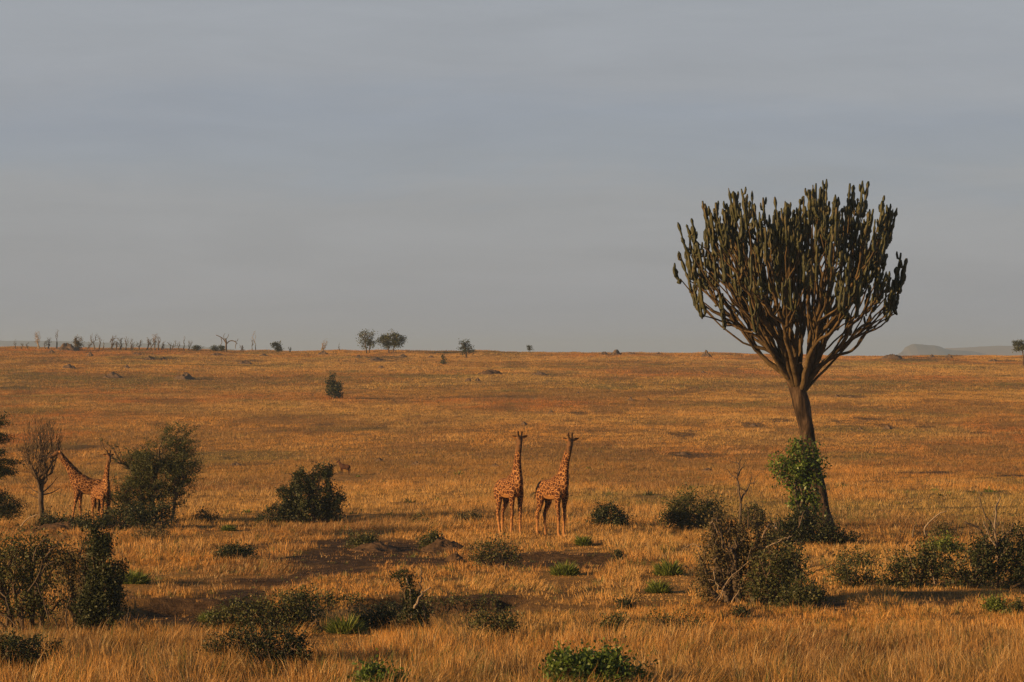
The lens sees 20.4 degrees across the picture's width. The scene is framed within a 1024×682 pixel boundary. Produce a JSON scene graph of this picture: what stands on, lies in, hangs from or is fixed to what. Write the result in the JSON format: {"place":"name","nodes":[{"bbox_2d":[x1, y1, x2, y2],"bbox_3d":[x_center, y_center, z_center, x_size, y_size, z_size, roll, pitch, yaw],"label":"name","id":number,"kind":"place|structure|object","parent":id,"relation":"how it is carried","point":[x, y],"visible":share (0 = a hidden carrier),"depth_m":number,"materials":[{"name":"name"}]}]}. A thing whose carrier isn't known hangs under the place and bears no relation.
{"place":"outdoors","nodes":[
{"label":"outdoors","id":0,"kind":"place"},
{"bbox_2d":[0,341,246,350],"bbox_3d":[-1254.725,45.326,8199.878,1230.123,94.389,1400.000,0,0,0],"label":"hill","id":1,"kind":"structure","parent":0,"point":[40,343],"depth_m":8009.06,"materials":[{"name":"grey"}]},
{"bbox_2d":[0,347,1023,681],"bbox_3d":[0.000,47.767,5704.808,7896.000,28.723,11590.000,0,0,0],"label":"ground","id":2,"kind":"structure","parent":0,"point":[164,607],"depth_m":242.29,"materials":[{"name":"brown plant"}]},
{"bbox_2d":[0,411,31,520],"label":"acacia tree","id":3,"kind":"object","parent":2,"relation":"on","point":[6,471],"visible":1,"depth_m":130.06,"materials":[{"name":"green plant"}]},
{"bbox_2d":[0,621,68,671],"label":"bush","id":4,"kind":"object","parent":2,"relation":"on","point":[24,652],"visible":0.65,"depth_m":77.01,"materials":[{"name":"green plant"}]},
{"bbox_2d":[0,514,70,630],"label":"bush","id":5,"kind":"object","parent":2,"relation":"on","point":[34,594],"visible":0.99,"depth_m":88.21,"materials":[{"name":"green plant"}]},
{"bbox_2d":[34,331,39,348],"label":"dead tree","id":6,"kind":"object","parent":2,"relation":"on","point":[37,340],"visible":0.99,"depth_m":635.92,"materials":[{"name":"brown wood"}]},
{"bbox_2d":[16,415,64,517],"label":"bare tree","id":7,"kind":"object","parent":2,"relation":"on","point":[40,460],"visible":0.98,"depth_m":149.79,"materials":[{"name":"brown plant"}]},
{"bbox_2d":[33,506,71,524],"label":"bush","id":8,"kind":"object","parent":2,"relation":"on","point":[44,520],"visible":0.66,"depth_m":145.29,"materials":[{"name":"green plant"}]},
{"bbox_2d":[35,521,79,529],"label":"earth mound","id":9,"kind":"object","parent":2,"relation":"on","point":[55,526],"visible":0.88,"depth_m":142.06,"materials":[{"name":"brown soil"}]},
{"bbox_2d":[56,343,79,350],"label":"earth mound","id":10,"kind":"object","parent":2,"relation":"on","point":[66,347],"visible":0.97,"depth_m":626.79,"materials":[{"name":"soil"}]},
{"bbox_2d":[45,530,92,631],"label":"thorn bush","id":11,"kind":"object","parent":2,"relation":"on","point":[72,569],"visible":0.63,"depth_m":88.33,"materials":[{"name":"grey plant"}]},
{"bbox_2d":[62,364,75,368],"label":"earth mound","id":12,"kind":"object","parent":2,"relation":"on","point":[69,366],"visible":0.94,"depth_m":493.53,"materials":[{"name":"brown soil"}]},
{"bbox_2d":[72,334,85,349],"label":"tree","id":13,"kind":"object","parent":2,"relation":"on","point":[77,343],"visible":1,"depth_m":629.92,"materials":[{"name":"green plant"}]},
{"bbox_2d":[49,445,110,522],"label":"giraffe","id":14,"kind":"object","parent":2,"relation":"on","point":[81,483],"visible":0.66,"depth_m":146.31},
{"bbox_2d":[59,512,139,632],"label":"bush","id":15,"kind":"object","parent":2,"relation":"on","point":[102,590],"visible":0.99,"depth_m":87.26,"materials":[{"name":"green plant"}]},
{"bbox_2d":[90,450,113,526],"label":"giraffe","id":16,"kind":"object","parent":2,"relation":"on","point":[101,492],"visible":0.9,"depth_m":143.64},
{"bbox_2d":[109,335,115,349],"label":"dead tree","id":17,"kind":"object","parent":2,"relation":"on","point":[111,340],"visible":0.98,"depth_m":637.92,"materials":[{"name":"brown wood"}]},
{"bbox_2d":[103,371,122,377],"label":"earth mound","id":18,"kind":"object","parent":2,"relation":"on","point":[113,374],"visible":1,"depth_m":446.71,"materials":[{"name":"brown soil"}]},
{"bbox_2d":[63,488,183,529],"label":"bush","id":19,"kind":"object","parent":2,"relation":"on","point":[142,514],"visible":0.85,"depth_m":141.74,"materials":[{"name":"green plant"}]},
{"bbox_2d":[122,568,152,583],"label":"grass tussock","id":20,"kind":"object","parent":2,"relation":"on","point":[139,579],"depth_m":106.95,"materials":[{"name":"green plant"}]},
{"bbox_2d":[111,515,184,542],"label":"bush","id":21,"kind":"object","parent":2,"relation":"on","point":[159,532],"visible":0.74,"depth_m":130.70,"materials":[{"name":"green plant"}]},
{"bbox_2d":[144,356,155,359],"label":"earth lump","id":22,"kind":"object","parent":2,"relation":"on","point":[149,358],"visible":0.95,"depth_m":552.75,"materials":[{"name":"brown soil"}]},
{"bbox_2d":[97,421,208,521],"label":"acacia tree","id":23,"kind":"object","parent":2,"relation":"on","point":[147,470],"visible":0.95,"depth_m":146.40,"materials":[{"name":"green plant"}]},
{"bbox_2d":[174,372,194,379],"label":"earth mound","id":24,"kind":"object","parent":2,"relation":"on","point":[185,375],"visible":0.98,"depth_m":440.95,"materials":[{"name":"soil"}]},
{"bbox_2d":[191,345,204,350],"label":"scrub clump","id":25,"kind":"object","parent":2,"relation":"on","point":[197,347],"visible":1,"depth_m":637.81,"materials":[{"name":"green plant"}]},
{"bbox_2d":[187,506,224,521],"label":"bush","id":26,"kind":"object","parent":2,"relation":"on","point":[209,517],"visible":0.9,"depth_m":148.33,"materials":[{"name":"green plant"}]},
{"bbox_2d":[194,611,218,621],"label":"grass tussock","id":27,"kind":"object","parent":2,"relation":"on","point":[201,617],"depth_m":97.31,"materials":[{"name":"green plant"}]},
{"bbox_2d":[209,345,219,350],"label":"scrub clump","id":28,"kind":"object","parent":2,"relation":"on","point":[213,347],"visible":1,"depth_m":637.74,"materials":[{"name":"green plant"}]},
{"bbox_2d":[216,334,237,351],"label":"dead tree","id":29,"kind":"object","parent":2,"relation":"on","point":[225,341],"visible":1,"depth_m":633.93,"materials":[{"name":"brown wood"}]},
{"bbox_2d":[219,524,237,530],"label":"grass tussock","id":30,"kind":"object","parent":2,"relation":"on","point":[228,527],"depth_m":139.77,"materials":[{"name":"green plant"}]},
{"bbox_2d":[211,533,259,560],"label":"bush","id":31,"kind":"object","parent":2,"relation":"on","point":[235,549],"visible":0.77,"depth_m":119.24,"materials":[{"name":"green plant"}]},
{"bbox_2d":[230,462,242,465],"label":"earth mound","id":32,"kind":"object","parent":2,"relation":"on","point":[236,464],"visible":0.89,"depth_m":225.01,"materials":[{"name":"brown soil"}]},
{"bbox_2d":[238,360,250,363],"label":"earth lump","id":33,"kind":"object","parent":2,"relation":"on","point":[244,362],"visible":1,"depth_m":535.34,"materials":[{"name":"brown soil"}]},
{"bbox_2d":[185,609,320,667],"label":"bush","id":34,"kind":"object","parent":2,"relation":"on","point":[259,642],"visible":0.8,"depth_m":77.28,"materials":[{"name":"green plant"}]},
{"bbox_2d":[199,575,331,634],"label":"bush","id":35,"kind":"object","parent":2,"relation":"on","point":[295,615],"visible":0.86,"depth_m":87.03,"materials":[{"name":"green plant"}]},
{"bbox_2d":[270,340,283,351],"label":"tree","id":36,"kind":"object","parent":2,"relation":"on","point":[277,346],"visible":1,"depth_m":635.62,"materials":[{"name":"green plant"}]},
{"bbox_2d":[254,459,350,523],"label":"bush","id":37,"kind":"object","parent":2,"relation":"on","point":[318,506],"visible":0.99,"depth_m":145.69,"materials":[{"name":"green plant"}]},
{"bbox_2d":[278,579,367,614],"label":"bush","id":38,"kind":"object","parent":2,"relation":"on","point":[329,602],"visible":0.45,"depth_m":99.08,"materials":[{"name":"green plant"}]},
{"bbox_2d":[324,371,345,398],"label":"bush","id":39,"kind":"object","parent":2,"relation":"on","point":[335,387],"visible":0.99,"depth_m":368.98,"materials":[{"name":"green plant"}]},
{"bbox_2d":[336,459,350,474],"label":"antelope","id":40,"kind":"object","parent":2,"relation":"on","point":[344,466],"visible":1,"depth_m":209.07},
{"bbox_2d":[322,612,369,633],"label":"grass tussock","id":41,"kind":"object","parent":2,"relation":"on","point":[350,626],"depth_m":86.48,"materials":[{"name":"green plant"}]},
{"bbox_2d":[355,328,377,352],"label":"tree","id":42,"kind":"object","parent":2,"relation":"on","point":[368,341],"visible":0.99,"depth_m":631.73,"materials":[{"name":"green plant"}]},
{"bbox_2d":[342,590,404,629],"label":"bush","id":43,"kind":"object","parent":2,"relation":"on","point":[376,618],"visible":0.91,"depth_m":88.30,"materials":[{"name":"green plant"}]},
{"bbox_2d":[349,542,399,551],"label":"earth mound","id":44,"kind":"object","parent":2,"relation":"on","point":[375,547],"visible":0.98,"depth_m":124.37,"materials":[{"name":"soil"}]},
{"bbox_2d":[340,525,381,547],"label":"bush","id":45,"kind":"object","parent":44,"relation":"on","point":[363,539],"visible":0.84,"depth_m":126.04,"materials":[{"name":"green plant"}]},
{"bbox_2d":[368,357,382,360],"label":"earth lump","id":46,"kind":"object","parent":2,"relation":"on","point":[375,358],"visible":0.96,"depth_m":572.85,"materials":[{"name":"brown soil"}]},
{"bbox_2d":[347,648,421,681],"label":"bush","id":47,"kind":"object","parent":2,"relation":"on","point":[375,669],"visible":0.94,"depth_m":71.05,"materials":[{"name":"green plant"}]},
{"bbox_2d":[376,329,407,352],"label":"tree","id":48,"kind":"object","parent":2,"relation":"on","point":[395,339],"visible":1,"depth_m":631.28,"materials":[{"name":"green plant"}]},
{"bbox_2d":[389,565,437,629],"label":"gnarled shrub","id":49,"kind":"object","parent":2,"relation":"on","point":[413,610],"visible":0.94,"depth_m":87.33,"materials":[{"name":"green plant"}]},
{"bbox_2d":[408,507,430,524],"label":"bush","id":50,"kind":"object","parent":2,"relation":"on","point":[427,519],"visible":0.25,"depth_m":143.21,"materials":[{"name":"green plant"}]},
{"bbox_2d":[440,354,446,364],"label":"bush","id":51,"kind":"object","parent":2,"relation":"on","point":[444,359],"visible":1,"depth_m":531.69,"materials":[{"name":"green plant"}]},
{"bbox_2d":[421,538,466,551],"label":"earth mound","id":52,"kind":"object","parent":2,"relation":"on","point":[438,544],"visible":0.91,"depth_m":124.46,"materials":[{"name":"soil"}]},
{"bbox_2d":[414,518,449,548],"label":"bush","id":53,"kind":"object","parent":52,"relation":"on","point":[432,537],"visible":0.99,"depth_m":125.06,"materials":[{"name":"green plant"}]},
{"bbox_2d":[445,551,464,561],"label":"earth mound","id":54,"kind":"object","parent":2,"relation":"on","point":[456,556],"visible":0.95,"depth_m":118.51,"materials":[{"name":"brown soil"}]},
{"bbox_2d":[420,586,502,616],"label":"weed strip","id":55,"kind":"object","parent":2,"relation":"on","point":[451,601],"visible":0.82,"depth_m":98.89,"materials":[{"name":"green plant"}]},
{"bbox_2d":[456,338,474,357],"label":"tree","id":56,"kind":"object","parent":2,"relation":"on","point":[465,346],"visible":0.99,"depth_m":599.85,"materials":[{"name":"green plant"}]},
{"bbox_2d":[444,506,487,521],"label":"bush","id":57,"kind":"object","parent":2,"relation":"on","point":[464,516],"visible":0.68,"depth_m":146.54,"materials":[{"name":"green plant"}]},
{"bbox_2d":[478,369,501,374],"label":"earth mound","id":58,"kind":"object","parent":2,"relation":"on","point":[490,371],"visible":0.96,"depth_m":474.83,"materials":[{"name":"brown soil"}]},
{"bbox_2d":[459,529,526,568],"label":"bush","id":59,"kind":"object","parent":2,"relation":"on","point":[489,555],"visible":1,"depth_m":115.10,"materials":[{"name":"green plant"}]},
{"bbox_2d":[461,595,536,639],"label":"bush","id":60,"kind":"object","parent":2,"relation":"on","point":[509,623],"visible":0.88,"depth_m":85.31,"materials":[{"name":"green plant"}]},
{"bbox_2d":[494,431,527,534],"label":"giraffe","id":61,"kind":"object","parent":2,"relation":"on","point":[508,489],"visible":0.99,"depth_m":135.58},
{"bbox_2d":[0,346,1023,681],"bbox_3d":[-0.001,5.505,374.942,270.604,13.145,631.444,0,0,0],"label":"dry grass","id":62,"kind":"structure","parent":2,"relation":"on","point":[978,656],"depth_m":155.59,"materials":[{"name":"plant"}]},
{"bbox_2d":[533,371,545,374],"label":"earth lump","id":63,"kind":"object","parent":2,"relation":"on","point":[540,373],"visible":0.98,"depth_m":473.31,"materials":[{"name":"brown soil"}]},
{"bbox_2d":[535,433,578,535],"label":"giraffe","id":64,"kind":"object","parent":2,"relation":"on","point":[555,487],"visible":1,"depth_m":134.62},
{"bbox_2d":[546,557,585,575],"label":"grass tussock","id":65,"kind":"object","parent":2,"relation":"on","point":[572,569],"depth_m":111.17,"materials":[{"name":"green plant"}]},
{"bbox_2d":[571,534,593,545],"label":"grass tussock","id":66,"kind":"object","parent":2,"relation":"on","point":[584,541],"depth_m":129.00,"materials":[{"name":"green plant"}]},
{"bbox_2d":[533,633,658,681],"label":"bush","id":67,"kind":"object","parent":2,"relation":"on","point":[607,662],"visible":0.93,"depth_m":71.37,"materials":[{"name":"green plant"}]},
{"bbox_2d":[584,495,636,527],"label":"bush","id":68,"kind":"object","parent":2,"relation":"on","point":[603,514],"visible":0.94,"depth_m":142.23,"materials":[{"name":"green plant"}]},
{"bbox_2d":[605,544,625,562],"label":"bush","id":69,"kind":"object","parent":2,"relation":"on","point":[618,554],"visible":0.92,"depth_m":120.33,"materials":[{"name":"green plant"}]},
{"bbox_2d":[590,600,641,636],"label":"bush","id":70,"kind":"object","parent":2,"relation":"on","point":[604,622],"visible":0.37,"depth_m":85.85,"materials":[{"name":"green plant"}]},
{"bbox_2d":[611,350,621,354],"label":"earth mound","id":71,"kind":"object","parent":2,"relation":"on","point":[614,352],"visible":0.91,"depth_m":629.61,"materials":[{"name":"brown soil"}]},
{"bbox_2d":[607,589,645,608],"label":"bush","id":72,"kind":"object","parent":2,"relation":"on","point":[623,602],"visible":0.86,"depth_m":96.59,"materials":[{"name":"green plant"}]},
{"bbox_2d":[642,489,654,495],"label":"herb clump","id":73,"kind":"object","parent":2,"relation":"on","point":[649,493],"visible":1,"depth_m":176.64,"materials":[{"name":"green plant"}]},
{"bbox_2d":[642,578,674,593],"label":"grass tussock","id":74,"kind":"object","parent":2,"relation":"on","point":[658,587],"depth_m":102.77,"materials":[{"name":"green plant"}]},
{"bbox_2d":[649,556,686,575],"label":"grass tussock","id":75,"kind":"object","parent":2,"relation":"on","point":[667,569],"depth_m":110.69,"materials":[{"name":"green plant"}]},
{"bbox_2d":[640,598,714,633],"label":"bush","id":76,"kind":"object","parent":2,"relation":"on","point":[696,621],"visible":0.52,"depth_m":86.89,"materials":[{"name":"green plant"}]},
{"bbox_2d":[652,482,730,529],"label":"bush","id":77,"kind":"object","parent":2,"relation":"on","point":[680,516],"visible":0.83,"depth_m":140.39,"materials":[{"name":"green plant"}]},
{"bbox_2d":[701,350,711,356],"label":"earth mound","id":78,"kind":"object","parent":2,"relation":"on","point":[705,353],"visible":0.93,"depth_m":614.48,"materials":[{"name":"brown soil"}]},
{"bbox_2d":[727,600,752,616],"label":"bush","id":79,"kind":"object","parent":2,"relation":"on","point":[740,609],"visible":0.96,"depth_m":92.88,"materials":[{"name":"green plant"}]},
{"bbox_2d":[727,453,759,534],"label":"bare sapling","id":80,"kind":"object","parent":2,"relation":"on","point":[738,491],"visible":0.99,"depth_m":128.67,"materials":[{"name":"brown wood"}]},
{"bbox_2d":[737,500,767,524],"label":"bush","id":81,"kind":"object","parent":2,"relation":"on","point":[756,506],"visible":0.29,"depth_m":144.05,"materials":[{"name":"green plant"}]},
{"bbox_2d":[684,496,833,602],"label":"thorn thicket","id":82,"kind":"object","parent":2,"relation":"on","point":[723,558],"visible":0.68,"depth_m":98.98,"materials":[{"name":"plant"}]},
{"bbox_2d":[731,527,823,605],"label":"bush","id":83,"kind":"object","parent":2,"relation":"on","point":[794,560],"visible":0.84,"depth_m":97.81,"materials":[{"name":"green plant"}]},
{"bbox_2d":[673,179,907,528],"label":"candelabra tree","id":84,"kind":"object","parent":2,"relation":"on","point":[790,257],"visible":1,"depth_m":135.41,"materials":[{"name":"green plant"}]},
{"bbox_2d":[750,561,840,611],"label":"bush","id":85,"kind":"object","parent":2,"relation":"on","point":[798,591],"visible":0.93,"depth_m":95.82,"materials":[{"name":"green plant"}]},
{"bbox_2d":[765,431,831,538],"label":"climbing shrub","id":86,"kind":"object","parent":2,"relation":"on","point":[801,474],"visible":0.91,"depth_m":132.79,"materials":[{"name":"green plant"}]},
{"bbox_2d":[763,501,871,546],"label":"bush","id":87,"kind":"object","parent":2,"relation":"on","point":[805,530],"visible":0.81,"depth_m":128.46,"materials":[{"name":"green plant"}]},
{"bbox_2d":[808,595,834,607],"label":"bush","id":88,"kind":"object","parent":2,"relation":"on","point":[826,602],"visible":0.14,"depth_m":98.19,"materials":[{"name":"green plant"}]},
{"bbox_2d":[828,539,887,568],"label":"bush","id":89,"kind":"object","parent":2,"relation":"on","point":[858,558],"visible":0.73,"depth_m":114.09,"materials":[{"name":"green plant"}]},
{"bbox_2d":[821,547,925,588],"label":"bush","id":90,"kind":"object","parent":2,"relation":"on","point":[844,573],"visible":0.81,"depth_m":105.27,"materials":[{"name":"green plant"}]},
{"bbox_2d":[881,354,903,358],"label":"earth mound","id":91,"kind":"object","parent":2,"relation":"on","point":[892,356],"visible":0.94,"depth_m":630.81,"materials":[{"name":"soil"}]},
{"bbox_2d":[872,530,964,586],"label":"bush","id":92,"kind":"object","parent":2,"relation":"on","point":[910,574],"visible":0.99,"depth_m":105.53,"materials":[{"name":"green plant"}]},
{"bbox_2d":[924,517,958,538],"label":"bush","id":93,"kind":"object","parent":2,"relation":"on","point":[942,527],"visible":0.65,"depth_m":134.10,"materials":[{"name":"green plant"}]},
{"bbox_2d":[921,528,969,555],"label":"bush","id":94,"kind":"object","parent":2,"relation":"on","point":[941,542],"visible":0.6,"depth_m":122.30,"materials":[{"name":"green plant"}]},
{"bbox_2d":[912,491,1023,589],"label":"bush","id":95,"kind":"object","parent":2,"relation":"on","point":[1004,549],"visible":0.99,"depth_m":104.71,"materials":[{"name":"green plant"}]},
{"bbox_2d":[983,485,998,491],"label":"herb clump","id":96,"kind":"object","parent":2,"relation":"on","point":[988,490],"visible":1,"depth_m":181.04,"materials":[{"name":"green plant"}]},
{"bbox_2d":[978,589,1009,612],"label":"bush","id":97,"kind":"object","parent":2,"relation":"on","point":[993,601],"visible":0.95,"depth_m":94.58,"materials":[{"name":"green plant"}]},
{"bbox_2d":[998,592,1023,614],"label":"bush","id":98,"kind":"object","parent":2,"relation":"on","point":[1017,606],"visible":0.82,"depth_m":93.33,"materials":[{"name":"green plant"}]},
{"bbox_2d":[1012,340,1023,365],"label":"tree","id":99,"kind":"object","parent":2,"relation":"on","point":[1017,343],"visible":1,"depth_m":559.68,"materials":[{"name":"green plant"}]},
{"bbox_2d":[0,0,1023,355],"label":"sky","id":100,"kind":"structure","parent":0,"point":[500,175],"materials":[{"name":"grey"}]},
{"bbox_2d":[897,344,986,355],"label":"hill","id":101,"kind":"structure","parent":0,"point":[916,349],"depth_m":6443.74,"materials":[{"name":"grey"}]},
{"bbox_2d":[944,346,1023,355],"bbox_3d":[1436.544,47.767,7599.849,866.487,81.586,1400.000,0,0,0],"label":"hill","id":102,"kind":"structure","parent":0,"point":[999,350],"depth_m":7359.60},
{"bbox_2d":[975,500,1015,560],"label":"sapling","id":103,"kind":"object","parent":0,"point":[993,525],"visible":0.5,"depth_m":117.72,"materials":[{"name":"plant"}]}
]}

